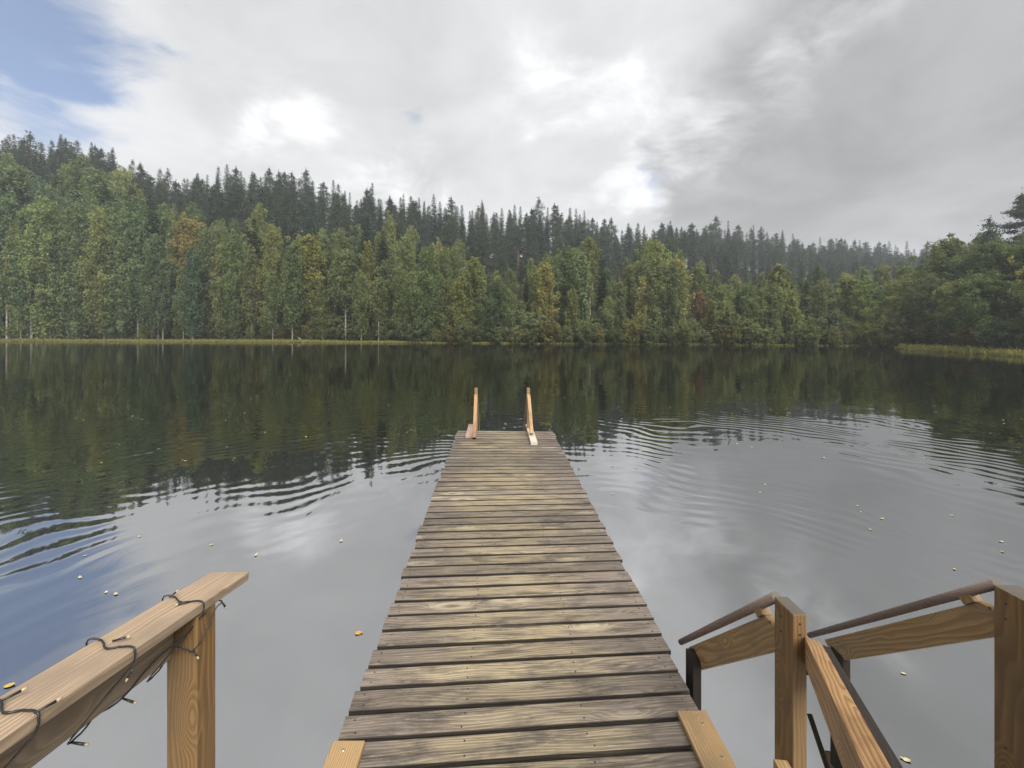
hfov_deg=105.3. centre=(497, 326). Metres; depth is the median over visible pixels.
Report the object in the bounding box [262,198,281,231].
spruce tree
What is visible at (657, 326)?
waterside bush
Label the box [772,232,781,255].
pine tree
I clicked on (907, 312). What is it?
waterside bush
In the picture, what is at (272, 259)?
birch
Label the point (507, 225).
pine tree
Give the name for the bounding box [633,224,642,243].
spruce tree
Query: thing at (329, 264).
spruce tree
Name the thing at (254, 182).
pine tree
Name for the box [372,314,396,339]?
waterside bush
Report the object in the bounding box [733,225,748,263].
pine tree
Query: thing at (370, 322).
waterside bush
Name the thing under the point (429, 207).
spruce tree
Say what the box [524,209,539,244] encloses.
pine tree
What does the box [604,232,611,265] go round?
spruce tree
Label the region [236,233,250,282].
birch
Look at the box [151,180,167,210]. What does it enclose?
pine tree
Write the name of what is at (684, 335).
waterside bush
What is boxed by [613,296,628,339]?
birch
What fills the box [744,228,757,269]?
pine tree
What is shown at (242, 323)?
waterside bush
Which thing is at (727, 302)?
birch
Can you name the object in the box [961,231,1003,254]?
broadleaf tree
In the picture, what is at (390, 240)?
birch
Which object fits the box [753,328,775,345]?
waterside bush
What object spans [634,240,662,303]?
birch
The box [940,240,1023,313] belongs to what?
broadleaf tree
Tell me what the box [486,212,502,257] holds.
spruce tree
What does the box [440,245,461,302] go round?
birch
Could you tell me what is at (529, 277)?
birch
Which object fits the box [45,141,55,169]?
spruce tree
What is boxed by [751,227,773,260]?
pine tree
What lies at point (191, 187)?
pine tree
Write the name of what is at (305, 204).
spruce tree
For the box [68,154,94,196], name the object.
birch
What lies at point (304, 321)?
waterside bush
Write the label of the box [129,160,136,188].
spruce tree
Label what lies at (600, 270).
pine tree
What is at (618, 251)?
pine tree
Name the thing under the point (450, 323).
waterside bush
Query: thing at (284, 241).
spruce tree
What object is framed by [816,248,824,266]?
spruce tree
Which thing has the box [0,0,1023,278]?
sky
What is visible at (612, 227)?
pine tree
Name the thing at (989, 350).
shore grass
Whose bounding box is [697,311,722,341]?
waterside bush
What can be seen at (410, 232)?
birch
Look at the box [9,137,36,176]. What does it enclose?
pine tree
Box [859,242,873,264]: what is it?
pine tree
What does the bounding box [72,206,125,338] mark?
birch
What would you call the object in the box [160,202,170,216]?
birch
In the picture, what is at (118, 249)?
birch
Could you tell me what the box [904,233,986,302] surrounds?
broadleaf tree
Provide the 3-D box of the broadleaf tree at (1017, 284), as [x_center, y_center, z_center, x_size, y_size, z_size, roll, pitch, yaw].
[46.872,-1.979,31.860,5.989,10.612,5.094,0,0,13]
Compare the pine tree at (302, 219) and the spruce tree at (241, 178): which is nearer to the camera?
the pine tree at (302, 219)
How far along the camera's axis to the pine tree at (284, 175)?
108.25 m
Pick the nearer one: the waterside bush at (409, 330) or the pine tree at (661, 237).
the waterside bush at (409, 330)
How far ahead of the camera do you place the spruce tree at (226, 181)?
113.73 m
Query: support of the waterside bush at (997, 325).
on the ground at (490, 272)
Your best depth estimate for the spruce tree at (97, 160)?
88.39 m
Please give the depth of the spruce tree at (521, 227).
131.04 m
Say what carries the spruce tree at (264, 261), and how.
on the ground at (490, 272)
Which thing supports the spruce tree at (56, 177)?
on the ground at (490, 272)
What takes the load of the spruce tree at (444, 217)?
on the ground at (490, 272)
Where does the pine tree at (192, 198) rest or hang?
on the ground at (490, 272)
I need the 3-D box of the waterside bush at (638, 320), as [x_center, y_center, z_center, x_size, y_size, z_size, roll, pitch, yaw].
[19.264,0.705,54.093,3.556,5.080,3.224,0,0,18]
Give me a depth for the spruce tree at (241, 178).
110.12 m
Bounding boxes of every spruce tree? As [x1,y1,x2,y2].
[0,134,12,155]
[0,141,6,152]
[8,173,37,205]
[10,134,18,162]
[12,145,19,163]
[16,146,25,181]
[21,144,36,190]
[33,141,48,186]
[41,147,55,191]
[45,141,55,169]
[47,174,63,204]
[53,137,61,175]
[66,140,82,170]
[68,169,83,206]
[87,148,95,173]
[93,155,103,174]
[93,181,112,207]
[107,147,117,182]
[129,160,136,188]
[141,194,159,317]
[143,177,153,216]
[147,225,167,322]
[150,168,168,201]
[161,178,170,207]
[169,228,186,313]
[181,180,187,208]
[202,174,210,222]
[215,165,223,192]
[222,165,229,206]
[224,210,229,237]
[225,185,233,245]
[239,171,245,229]
[241,179,247,233]
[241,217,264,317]
[255,176,269,216]
[259,242,267,305]
[260,187,274,223]
[261,193,270,230]
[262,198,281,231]
[263,173,267,198]
[280,221,288,249]
[301,183,311,242]
[311,182,316,203]
[314,195,324,226]
[321,192,328,237]
[323,245,332,311]
[327,180,335,244]
[329,184,343,247]
[352,200,359,225]
[354,216,376,299]
[366,188,377,251]
[371,183,376,247]
[371,199,386,256]
[371,229,394,288]
[373,199,383,240]
[373,206,384,250]
[398,204,406,236]
[400,194,405,229]
[415,219,425,250]
[421,200,429,241]
[423,216,429,247]
[426,206,431,237]
[426,208,432,241]
[429,194,440,241]
[433,209,443,245]
[437,202,442,234]
[441,208,448,232]
[442,214,450,240]
[447,241,455,319]
[454,209,459,238]
[457,218,466,245]
[458,206,466,235]
[458,222,468,267]
[466,211,470,231]
[467,211,476,252]
[468,217,474,250]
[471,214,488,262]
[478,200,488,256]
[485,214,491,257]
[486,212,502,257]
[498,209,505,235]
[506,229,520,268]
[511,204,520,256]
[516,207,527,258]
[520,274,531,314]
[527,218,548,263]
[534,214,546,249]
[542,217,550,253]
[544,207,551,254]
[548,227,554,265]
[567,224,574,250]
[577,215,584,238]
[593,264,612,312]
[594,231,599,274]
[596,235,605,278]
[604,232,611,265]
[615,240,624,280]
[620,231,625,267]
[621,223,633,260]
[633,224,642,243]
[640,228,647,247]
[668,229,676,249]
[675,229,681,248]
[686,232,700,277]
[701,255,711,294]
[713,238,722,268]
[719,259,726,285]
[720,229,729,263]
[726,221,730,250]
[732,288,743,320]
[745,267,750,287]
[749,243,757,281]
[750,268,757,294]
[756,246,764,277]
[763,238,772,272]
[763,254,773,285]
[779,229,788,262]
[800,275,813,322]
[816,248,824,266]
[858,259,872,274]
[886,241,893,253]
[904,242,911,259]
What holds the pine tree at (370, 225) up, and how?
on the ground at (490, 272)
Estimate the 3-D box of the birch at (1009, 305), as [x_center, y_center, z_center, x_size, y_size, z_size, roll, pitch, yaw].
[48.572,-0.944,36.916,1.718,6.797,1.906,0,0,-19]
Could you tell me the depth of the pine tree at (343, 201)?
101.88 m
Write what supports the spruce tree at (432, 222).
on the ground at (490, 272)
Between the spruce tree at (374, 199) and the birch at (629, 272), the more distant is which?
the spruce tree at (374, 199)
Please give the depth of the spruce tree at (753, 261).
130.96 m
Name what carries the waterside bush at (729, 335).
on the ground at (490, 272)
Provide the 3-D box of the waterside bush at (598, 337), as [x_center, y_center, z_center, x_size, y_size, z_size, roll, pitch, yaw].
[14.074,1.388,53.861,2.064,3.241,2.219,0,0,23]
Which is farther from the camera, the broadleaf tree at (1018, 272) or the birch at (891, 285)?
the birch at (891, 285)
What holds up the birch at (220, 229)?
on the ground at (490, 272)
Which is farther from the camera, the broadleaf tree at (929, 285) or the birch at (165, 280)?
the birch at (165, 280)
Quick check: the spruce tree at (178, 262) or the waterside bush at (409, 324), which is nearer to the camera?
the waterside bush at (409, 324)
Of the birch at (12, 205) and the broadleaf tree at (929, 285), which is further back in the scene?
the birch at (12, 205)
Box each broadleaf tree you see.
[888,272,922,341]
[895,273,951,342]
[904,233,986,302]
[906,255,972,277]
[918,255,1002,299]
[924,279,996,345]
[936,269,1022,346]
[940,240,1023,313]
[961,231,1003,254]
[997,256,1023,307]
[998,233,1023,292]
[1004,245,1023,286]
[1007,266,1023,316]
[1017,294,1023,314]
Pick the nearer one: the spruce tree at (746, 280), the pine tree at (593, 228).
the spruce tree at (746, 280)
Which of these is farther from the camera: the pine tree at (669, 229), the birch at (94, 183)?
the pine tree at (669, 229)
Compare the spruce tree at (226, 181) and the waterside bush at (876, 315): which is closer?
the waterside bush at (876, 315)
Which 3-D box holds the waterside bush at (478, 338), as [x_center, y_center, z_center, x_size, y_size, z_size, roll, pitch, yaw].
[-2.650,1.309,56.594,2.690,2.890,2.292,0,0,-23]
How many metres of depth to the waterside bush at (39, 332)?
65.60 m
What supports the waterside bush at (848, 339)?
on the ground at (490, 272)
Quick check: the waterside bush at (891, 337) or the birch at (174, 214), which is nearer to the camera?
the waterside bush at (891, 337)
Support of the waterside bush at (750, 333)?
on the ground at (490, 272)
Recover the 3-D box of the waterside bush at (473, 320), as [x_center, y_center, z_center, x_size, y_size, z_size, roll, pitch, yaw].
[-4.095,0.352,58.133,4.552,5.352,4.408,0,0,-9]
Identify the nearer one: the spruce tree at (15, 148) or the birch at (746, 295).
the birch at (746, 295)
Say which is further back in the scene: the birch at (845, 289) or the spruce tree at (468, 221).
the spruce tree at (468, 221)
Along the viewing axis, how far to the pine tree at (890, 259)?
149.11 m
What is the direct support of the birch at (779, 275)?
on the ground at (490, 272)
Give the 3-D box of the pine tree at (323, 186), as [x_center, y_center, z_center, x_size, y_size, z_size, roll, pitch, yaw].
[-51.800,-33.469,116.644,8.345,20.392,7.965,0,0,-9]
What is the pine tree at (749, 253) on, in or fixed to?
on the ground at (490, 272)
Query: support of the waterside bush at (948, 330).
on the ground at (490, 272)
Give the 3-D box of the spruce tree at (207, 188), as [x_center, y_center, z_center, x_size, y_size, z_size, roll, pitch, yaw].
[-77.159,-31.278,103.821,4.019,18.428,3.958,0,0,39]
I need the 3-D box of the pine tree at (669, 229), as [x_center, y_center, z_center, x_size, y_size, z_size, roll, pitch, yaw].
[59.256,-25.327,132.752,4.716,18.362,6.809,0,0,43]
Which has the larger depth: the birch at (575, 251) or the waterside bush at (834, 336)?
the birch at (575, 251)
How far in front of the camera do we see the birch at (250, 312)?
63.82 m
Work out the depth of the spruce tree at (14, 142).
98.20 m
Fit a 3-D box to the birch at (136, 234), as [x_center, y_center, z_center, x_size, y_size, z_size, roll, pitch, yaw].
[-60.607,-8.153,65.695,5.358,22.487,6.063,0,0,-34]
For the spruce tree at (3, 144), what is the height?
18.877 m
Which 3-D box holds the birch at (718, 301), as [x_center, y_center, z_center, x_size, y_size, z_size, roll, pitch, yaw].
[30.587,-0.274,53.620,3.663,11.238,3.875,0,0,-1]
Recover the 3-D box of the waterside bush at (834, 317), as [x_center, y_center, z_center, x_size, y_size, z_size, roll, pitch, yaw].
[42.541,0.332,49.952,5.248,5.297,4.471,0,0,11]
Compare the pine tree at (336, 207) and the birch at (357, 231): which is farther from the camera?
the pine tree at (336, 207)
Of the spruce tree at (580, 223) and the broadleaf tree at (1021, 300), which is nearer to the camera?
the broadleaf tree at (1021, 300)
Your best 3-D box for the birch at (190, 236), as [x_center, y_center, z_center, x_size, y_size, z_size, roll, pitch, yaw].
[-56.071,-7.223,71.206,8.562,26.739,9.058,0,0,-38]
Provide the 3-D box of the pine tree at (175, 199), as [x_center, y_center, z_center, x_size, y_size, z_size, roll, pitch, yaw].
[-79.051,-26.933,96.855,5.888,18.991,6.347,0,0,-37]
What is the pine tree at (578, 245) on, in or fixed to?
on the ground at (490, 272)
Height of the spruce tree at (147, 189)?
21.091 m
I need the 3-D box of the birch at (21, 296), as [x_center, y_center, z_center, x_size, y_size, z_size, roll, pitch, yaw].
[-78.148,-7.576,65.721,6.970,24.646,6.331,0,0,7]
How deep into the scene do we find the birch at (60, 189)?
72.48 m
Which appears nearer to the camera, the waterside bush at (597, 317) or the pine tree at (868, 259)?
the waterside bush at (597, 317)
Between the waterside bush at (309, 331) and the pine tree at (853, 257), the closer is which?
the waterside bush at (309, 331)
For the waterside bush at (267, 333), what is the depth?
63.44 m
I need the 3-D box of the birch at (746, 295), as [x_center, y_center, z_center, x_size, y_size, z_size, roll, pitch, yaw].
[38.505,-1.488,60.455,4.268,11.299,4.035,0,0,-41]
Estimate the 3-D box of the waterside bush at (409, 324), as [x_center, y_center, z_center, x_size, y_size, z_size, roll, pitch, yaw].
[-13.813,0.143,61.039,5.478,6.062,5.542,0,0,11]
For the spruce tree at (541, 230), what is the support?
on the ground at (490, 272)
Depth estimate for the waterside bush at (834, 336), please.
48.21 m
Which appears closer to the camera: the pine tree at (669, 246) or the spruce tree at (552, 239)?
the pine tree at (669, 246)
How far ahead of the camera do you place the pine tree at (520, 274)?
83.91 m
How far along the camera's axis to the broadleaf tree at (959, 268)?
43.62 m
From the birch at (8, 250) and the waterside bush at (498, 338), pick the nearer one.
the waterside bush at (498, 338)
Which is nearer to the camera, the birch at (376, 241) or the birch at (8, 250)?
the birch at (8, 250)
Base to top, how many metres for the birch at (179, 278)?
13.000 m
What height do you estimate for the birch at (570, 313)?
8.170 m
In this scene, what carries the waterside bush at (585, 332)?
on the ground at (490, 272)
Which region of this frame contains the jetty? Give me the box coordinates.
[323,431,736,767]
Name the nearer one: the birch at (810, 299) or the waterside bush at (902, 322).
the waterside bush at (902, 322)
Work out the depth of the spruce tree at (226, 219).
80.39 m
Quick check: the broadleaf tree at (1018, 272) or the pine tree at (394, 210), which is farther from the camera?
the pine tree at (394, 210)
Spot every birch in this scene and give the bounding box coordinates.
[0,159,48,210]
[0,193,23,316]
[0,198,18,337]
[0,219,33,338]
[0,222,17,339]
[1,152,20,180]
[1,208,44,338]
[3,195,55,337]
[6,195,79,339]
[26,174,48,200]
[31,188,82,336]
[38,198,97,338]
[44,173,61,196]
[46,186,65,204]
[55,204,81,314]
[56,159,76,199]
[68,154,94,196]
[69,169,129,212]
[69,197,108,313]
[71,204,100,320]
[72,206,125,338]
[87,206,141,338]
[94,185,139,320]
[94,197,126,323]
[99,187,123,210]
[107,165,133,204]
[115,195,151,330]
[115,211,151,335]
[127,182,148,205]
[129,233,178,338]
[135,201,160,231]
[146,259,176,339]
[148,204,171,236]
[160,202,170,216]
[164,203,181,237]
[164,223,185,309]
[165,212,206,308]
[171,244,209,339]
[171,266,189,338]
[180,201,207,234]
[188,227,228,336]
[207,244,227,337]
[210,218,227,282]
[210,228,246,338]
[222,218,245,243]
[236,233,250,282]
[239,244,263,337]
[245,202,269,244]
[248,228,265,256]
[254,224,290,337]
[262,268,281,338]
[265,223,286,249]
[276,241,311,338]
[278,246,290,327]
[288,233,328,325]
[293,233,303,254]
[310,281,336,339]
[314,235,330,284]
[316,228,331,261]
[320,227,354,316]
[326,249,358,339]
[327,247,342,316]
[340,250,358,323]
[348,272,375,340]
[350,224,371,245]
[350,229,373,293]
[358,240,377,316]
[366,277,387,340]
[372,228,384,278]
[372,258,396,335]
[376,232,400,300]
[378,210,396,262]
[387,236,419,313]
[390,268,408,339]
[401,285,421,334]
[403,225,419,267]
[403,243,442,341]
[432,246,455,313]
[432,276,454,340]
[433,237,442,279]
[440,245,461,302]
[448,276,474,340]
[453,238,469,307]
[454,256,486,324]
[472,269,486,326]
[475,277,513,340]
[489,270,503,297]
[498,287,519,340]
[502,268,520,304]
[515,300,526,324]
[521,272,533,312]
[522,258,536,289]
[525,264,540,312]
[531,257,560,338]
[540,251,554,272]
[542,270,558,320]
[550,248,562,308]
[552,245,589,327]
[562,289,580,341]
[567,252,594,339]
[571,246,590,295]
[581,235,602,314]
[594,267,615,314]
[594,280,616,322]
[597,295,617,341]
[611,282,617,297]
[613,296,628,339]
[614,281,631,323]
[620,258,631,282]
[623,264,636,318]
[625,251,656,318]
[632,238,652,275]
[632,238,673,324]
[632,252,677,341]
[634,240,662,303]
[634,276,653,328]
[660,260,685,340]
[662,254,694,339]
[675,249,691,320]
[686,264,712,317]
[688,290,709,339]
[689,260,710,304]
[705,284,735,342]
[708,270,722,304]
[713,292,731,324]
[716,283,736,308]
[728,274,742,305]
[732,281,759,325]
[741,299,762,342]
[755,271,767,305]
[757,282,795,343]
[758,288,768,326]
[762,264,797,341]
[783,290,803,343]
[787,281,805,322]
[797,278,814,324]
[802,278,839,329]
[809,264,828,312]
[810,289,828,342]
[827,296,848,330]
[831,275,858,317]
[834,272,854,296]
[846,281,884,343]
[851,265,874,286]
[858,277,880,294]
[867,283,888,320]
[870,264,893,301]
[876,280,892,306]
[879,278,902,307]
[879,294,910,337]
[887,263,915,282]
[900,266,921,287]
[918,255,930,268]
[994,281,1023,335]
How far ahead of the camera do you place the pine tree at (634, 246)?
104.04 m
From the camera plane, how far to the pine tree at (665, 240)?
94.75 m
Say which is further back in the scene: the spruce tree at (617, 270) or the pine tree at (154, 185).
the spruce tree at (617, 270)
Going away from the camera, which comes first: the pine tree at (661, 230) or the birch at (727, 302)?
the birch at (727, 302)
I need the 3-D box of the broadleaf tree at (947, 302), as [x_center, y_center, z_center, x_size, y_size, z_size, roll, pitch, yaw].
[48.424,-1.021,40.870,4.424,7.936,4.180,0,0,23]
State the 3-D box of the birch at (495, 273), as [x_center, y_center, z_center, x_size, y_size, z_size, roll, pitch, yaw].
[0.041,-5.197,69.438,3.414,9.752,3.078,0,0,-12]
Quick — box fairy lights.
[0,590,226,767]
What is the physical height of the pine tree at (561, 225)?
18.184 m
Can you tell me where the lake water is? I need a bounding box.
[0,341,1023,767]
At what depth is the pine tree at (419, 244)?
73.54 m
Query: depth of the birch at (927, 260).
65.16 m
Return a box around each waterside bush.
[0,323,26,338]
[1,315,12,330]
[18,317,38,337]
[34,327,48,338]
[47,327,65,337]
[75,319,96,338]
[89,318,127,338]
[90,325,107,338]
[114,324,132,336]
[133,314,149,328]
[135,323,151,338]
[147,325,172,337]
[167,312,177,328]
[170,326,184,338]
[190,329,202,337]
[203,322,216,338]
[214,316,231,338]
[225,318,249,335]
[225,322,242,338]
[240,317,262,333]
[245,326,255,337]
[256,318,276,332]
[260,325,275,338]
[275,327,288,338]
[291,311,311,333]
[291,323,306,338]
[301,320,316,338]
[306,315,334,338]
[327,313,349,338]
[340,319,365,339]
[357,313,376,337]
[363,326,375,339]
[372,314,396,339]
[391,309,422,340]
[394,325,406,339]
[401,327,421,341]
[412,317,435,342]
[429,311,449,340]
[431,329,443,341]
[437,312,473,341]
[441,325,457,342]
[452,319,476,343]
[457,312,478,341]
[471,326,486,341]
[488,325,505,343]
[493,316,511,340]
[507,324,527,343]
[516,309,552,341]
[519,319,543,342]
[538,319,559,342]
[542,319,562,343]
[559,324,577,342]
[573,318,599,341]
[576,323,595,343]
[590,309,621,341]
[592,325,605,343]
[608,327,625,344]
[618,317,645,344]
[626,314,648,342]
[639,324,658,344]
[645,312,664,341]
[660,329,676,342]
[665,324,677,341]
[672,322,699,344]
[683,317,704,342]
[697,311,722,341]
[697,331,714,344]
[711,324,741,344]
[716,308,743,342]
[735,316,772,345]
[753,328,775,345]
[781,309,812,342]
[795,323,829,345]
[799,320,827,342]
[808,308,855,343]
[824,328,843,345]
[838,316,861,343]
[841,330,855,344]
[849,309,883,340]
[853,321,888,346]
[869,315,913,346]
[877,305,915,336]
[880,312,921,345]
[912,321,944,345]
[928,316,966,345]
[944,320,995,347]
[968,318,1017,348]
[994,318,1023,349]
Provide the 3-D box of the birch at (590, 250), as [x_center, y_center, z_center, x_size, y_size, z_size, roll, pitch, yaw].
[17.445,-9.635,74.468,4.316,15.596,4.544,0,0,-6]
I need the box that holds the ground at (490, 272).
[0,240,1015,352]
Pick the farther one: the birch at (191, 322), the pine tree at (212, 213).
the pine tree at (212, 213)
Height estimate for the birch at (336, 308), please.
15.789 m
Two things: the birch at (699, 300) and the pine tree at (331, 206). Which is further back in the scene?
the pine tree at (331, 206)
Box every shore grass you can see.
[0,338,530,343]
[531,342,896,347]
[898,342,1023,356]
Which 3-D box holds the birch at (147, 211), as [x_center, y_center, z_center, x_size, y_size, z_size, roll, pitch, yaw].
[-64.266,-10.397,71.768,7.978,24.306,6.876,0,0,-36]
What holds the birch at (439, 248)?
on the ground at (490, 272)
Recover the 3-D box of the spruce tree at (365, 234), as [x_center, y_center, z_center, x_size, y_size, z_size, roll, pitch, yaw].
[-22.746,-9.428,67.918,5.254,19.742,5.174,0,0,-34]
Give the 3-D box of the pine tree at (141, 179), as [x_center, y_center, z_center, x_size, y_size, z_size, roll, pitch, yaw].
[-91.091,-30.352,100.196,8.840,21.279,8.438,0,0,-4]
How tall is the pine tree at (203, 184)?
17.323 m
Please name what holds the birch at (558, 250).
on the ground at (490, 272)
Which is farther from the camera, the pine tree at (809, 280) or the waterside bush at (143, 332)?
the pine tree at (809, 280)
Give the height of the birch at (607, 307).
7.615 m
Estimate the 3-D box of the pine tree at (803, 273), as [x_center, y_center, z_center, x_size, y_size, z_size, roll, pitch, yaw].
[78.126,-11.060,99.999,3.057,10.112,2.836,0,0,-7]
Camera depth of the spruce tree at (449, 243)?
68.07 m
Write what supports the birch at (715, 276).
on the ground at (490, 272)
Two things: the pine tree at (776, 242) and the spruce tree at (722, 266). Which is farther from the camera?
the pine tree at (776, 242)
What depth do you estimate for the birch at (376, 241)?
82.78 m
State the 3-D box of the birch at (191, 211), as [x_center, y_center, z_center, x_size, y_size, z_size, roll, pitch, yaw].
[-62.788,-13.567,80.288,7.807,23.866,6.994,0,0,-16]
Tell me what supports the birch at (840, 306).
on the ground at (490, 272)
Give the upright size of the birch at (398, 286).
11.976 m
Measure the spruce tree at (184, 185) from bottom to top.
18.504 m
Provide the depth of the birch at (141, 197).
83.68 m
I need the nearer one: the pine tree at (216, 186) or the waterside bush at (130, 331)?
the waterside bush at (130, 331)
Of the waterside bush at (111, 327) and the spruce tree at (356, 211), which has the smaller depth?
the waterside bush at (111, 327)
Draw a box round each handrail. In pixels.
[0,572,248,767]
[678,591,902,767]
[807,578,1023,767]
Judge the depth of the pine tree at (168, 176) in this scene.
109.23 m
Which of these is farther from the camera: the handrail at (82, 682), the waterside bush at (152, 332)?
the waterside bush at (152, 332)
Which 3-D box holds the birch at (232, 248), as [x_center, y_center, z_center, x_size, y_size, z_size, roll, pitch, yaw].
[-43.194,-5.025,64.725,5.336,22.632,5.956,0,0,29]
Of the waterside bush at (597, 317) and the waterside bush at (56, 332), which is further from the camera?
the waterside bush at (56, 332)
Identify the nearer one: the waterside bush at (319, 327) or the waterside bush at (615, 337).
the waterside bush at (615, 337)
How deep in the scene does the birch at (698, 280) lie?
62.60 m
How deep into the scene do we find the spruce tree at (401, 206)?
117.45 m
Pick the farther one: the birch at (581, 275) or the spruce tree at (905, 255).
the spruce tree at (905, 255)
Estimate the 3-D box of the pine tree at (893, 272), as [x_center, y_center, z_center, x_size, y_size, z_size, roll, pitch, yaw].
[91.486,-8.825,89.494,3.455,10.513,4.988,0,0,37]
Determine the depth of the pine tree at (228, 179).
108.11 m
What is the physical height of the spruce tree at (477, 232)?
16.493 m
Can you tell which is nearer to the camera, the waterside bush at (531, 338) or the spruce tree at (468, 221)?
the waterside bush at (531, 338)
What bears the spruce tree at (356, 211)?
on the ground at (490, 272)
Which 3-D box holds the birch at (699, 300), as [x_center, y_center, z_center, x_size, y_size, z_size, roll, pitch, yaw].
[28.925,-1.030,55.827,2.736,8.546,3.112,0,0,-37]
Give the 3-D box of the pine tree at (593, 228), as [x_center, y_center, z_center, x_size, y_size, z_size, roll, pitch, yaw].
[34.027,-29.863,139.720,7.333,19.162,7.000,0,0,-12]
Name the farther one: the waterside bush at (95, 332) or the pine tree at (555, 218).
the pine tree at (555, 218)
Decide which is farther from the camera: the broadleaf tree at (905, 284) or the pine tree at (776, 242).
the pine tree at (776, 242)
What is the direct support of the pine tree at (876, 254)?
on the ground at (490, 272)
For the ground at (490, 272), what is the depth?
65.12 m
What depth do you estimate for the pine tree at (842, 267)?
114.11 m
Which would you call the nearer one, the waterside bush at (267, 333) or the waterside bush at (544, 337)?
the waterside bush at (544, 337)
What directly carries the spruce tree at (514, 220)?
on the ground at (490, 272)
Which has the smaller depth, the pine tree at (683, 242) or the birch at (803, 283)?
the birch at (803, 283)
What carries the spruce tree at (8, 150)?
on the ground at (490, 272)
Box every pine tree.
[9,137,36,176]
[17,131,48,181]
[40,145,66,190]
[45,138,72,174]
[61,142,76,168]
[86,146,121,180]
[91,143,103,169]
[131,169,154,203]
[132,161,146,191]
[145,175,157,203]
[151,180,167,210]
[163,168,175,201]
[167,180,185,216]
[176,177,205,214]
[182,190,202,213]
[183,176,203,207]
[198,179,208,224]
[199,191,227,235]
[200,186,219,221]
[202,183,224,211]
[207,190,233,228]
[223,174,238,202]
[225,182,244,226]
[227,168,246,204]
[231,193,255,237]
[241,182,259,219]
[247,173,262,200]
[262,168,276,217]
[268,172,295,208]
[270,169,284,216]
[276,172,308,217]
[276,215,294,241]
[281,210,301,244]
[293,167,320,214]
[294,201,307,236]
[301,183,316,215]
[301,214,319,237]
[309,227,320,243]
[314,182,331,222]
[315,196,328,227]
[324,200,342,234]
[327,214,346,246]
[329,193,342,216]
[335,193,352,235]
[339,203,353,239]
[344,225,359,248]
[346,215,374,255]
[350,206,359,229]
[351,198,376,233]
[360,188,377,213]
[361,211,375,244]
[384,198,398,228]
[384,225,405,261]
[391,205,399,236]
[394,212,407,260]
[403,213,421,241]
[404,201,421,224]
[405,201,424,230]
[415,239,424,263]
[432,234,438,251]
[440,222,453,249]
[443,198,462,237]
[444,218,456,245]
[463,232,476,259]
[471,206,489,237]
[474,237,487,265]
[476,226,492,259]
[483,267,490,296]
[486,226,508,260]
[488,215,498,263]
[503,211,516,239]
[503,216,518,247]
[512,225,527,266]
[516,261,526,300]
[521,212,530,258]
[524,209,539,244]
[526,197,549,243]
[545,203,563,239]
[548,227,563,260]
[552,238,563,256]
[555,213,564,241]
[560,219,574,248]
[561,217,577,245]
[569,221,580,246]
[572,235,586,255]
[581,220,589,234]
[588,216,599,244]
[589,231,601,263]
[593,258,609,293]
[598,218,607,246]
[599,225,615,254]
[605,217,618,253]
[606,257,619,281]
[609,243,627,281]
[621,227,635,251]
[629,243,635,263]
[629,246,639,269]
[632,245,641,269]
[653,222,667,244]
[657,233,665,258]
[661,233,673,258]
[663,242,687,269]
[667,226,675,244]
[668,236,688,264]
[678,232,691,270]
[681,230,690,268]
[682,223,700,250]
[688,241,702,270]
[697,232,710,262]
[701,227,709,243]
[702,252,716,271]
[704,265,713,310]
[705,223,722,259]
[705,240,719,269]
[708,215,726,266]
[721,263,736,285]
[727,232,739,247]
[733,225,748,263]
[736,239,749,262]
[738,257,749,280]
[738,260,752,284]
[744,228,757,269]
[746,243,756,276]
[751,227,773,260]
[771,250,782,270]
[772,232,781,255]
[778,241,789,263]
[784,264,790,282]
[785,239,801,262]
[787,239,808,264]
[796,265,806,284]
[804,270,812,287]
[805,245,816,265]
[811,243,817,258]
[817,248,829,268]
[825,273,835,296]
[826,239,836,256]
[826,262,837,283]
[832,238,848,261]
[833,262,848,285]
[847,247,858,265]
[847,250,860,272]
[848,238,861,265]
[848,261,862,279]
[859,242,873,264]
[860,251,879,274]
[870,254,876,276]
[871,247,885,268]
[881,244,890,264]
[884,253,896,270]
[889,265,898,280]
[917,240,931,260]
[917,251,930,263]
[969,215,1012,257]
[995,187,1023,248]
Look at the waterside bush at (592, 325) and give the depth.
54.64 m
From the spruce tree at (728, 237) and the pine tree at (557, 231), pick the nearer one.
the pine tree at (557, 231)
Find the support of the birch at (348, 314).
on the ground at (490, 272)
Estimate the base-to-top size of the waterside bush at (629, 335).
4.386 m
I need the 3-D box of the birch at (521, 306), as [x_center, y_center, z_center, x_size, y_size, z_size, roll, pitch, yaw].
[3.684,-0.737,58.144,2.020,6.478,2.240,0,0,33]
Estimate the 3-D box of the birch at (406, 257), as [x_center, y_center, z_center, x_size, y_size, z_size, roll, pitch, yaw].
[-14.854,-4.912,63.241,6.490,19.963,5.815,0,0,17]
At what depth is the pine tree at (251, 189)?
99.09 m
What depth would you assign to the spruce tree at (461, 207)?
133.28 m
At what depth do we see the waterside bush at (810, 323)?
50.44 m
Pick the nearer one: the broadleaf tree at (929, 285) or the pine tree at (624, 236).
the broadleaf tree at (929, 285)
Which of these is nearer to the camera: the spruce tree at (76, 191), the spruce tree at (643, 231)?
the spruce tree at (76, 191)
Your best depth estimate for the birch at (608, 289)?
61.71 m
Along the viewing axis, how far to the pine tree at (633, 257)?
93.75 m
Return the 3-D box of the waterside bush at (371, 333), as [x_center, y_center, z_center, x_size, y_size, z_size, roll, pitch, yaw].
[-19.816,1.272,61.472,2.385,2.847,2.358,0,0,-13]
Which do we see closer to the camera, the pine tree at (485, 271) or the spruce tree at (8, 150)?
the pine tree at (485, 271)
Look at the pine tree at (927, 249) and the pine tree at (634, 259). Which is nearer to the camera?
the pine tree at (634, 259)
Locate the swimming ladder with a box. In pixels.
[465,387,537,444]

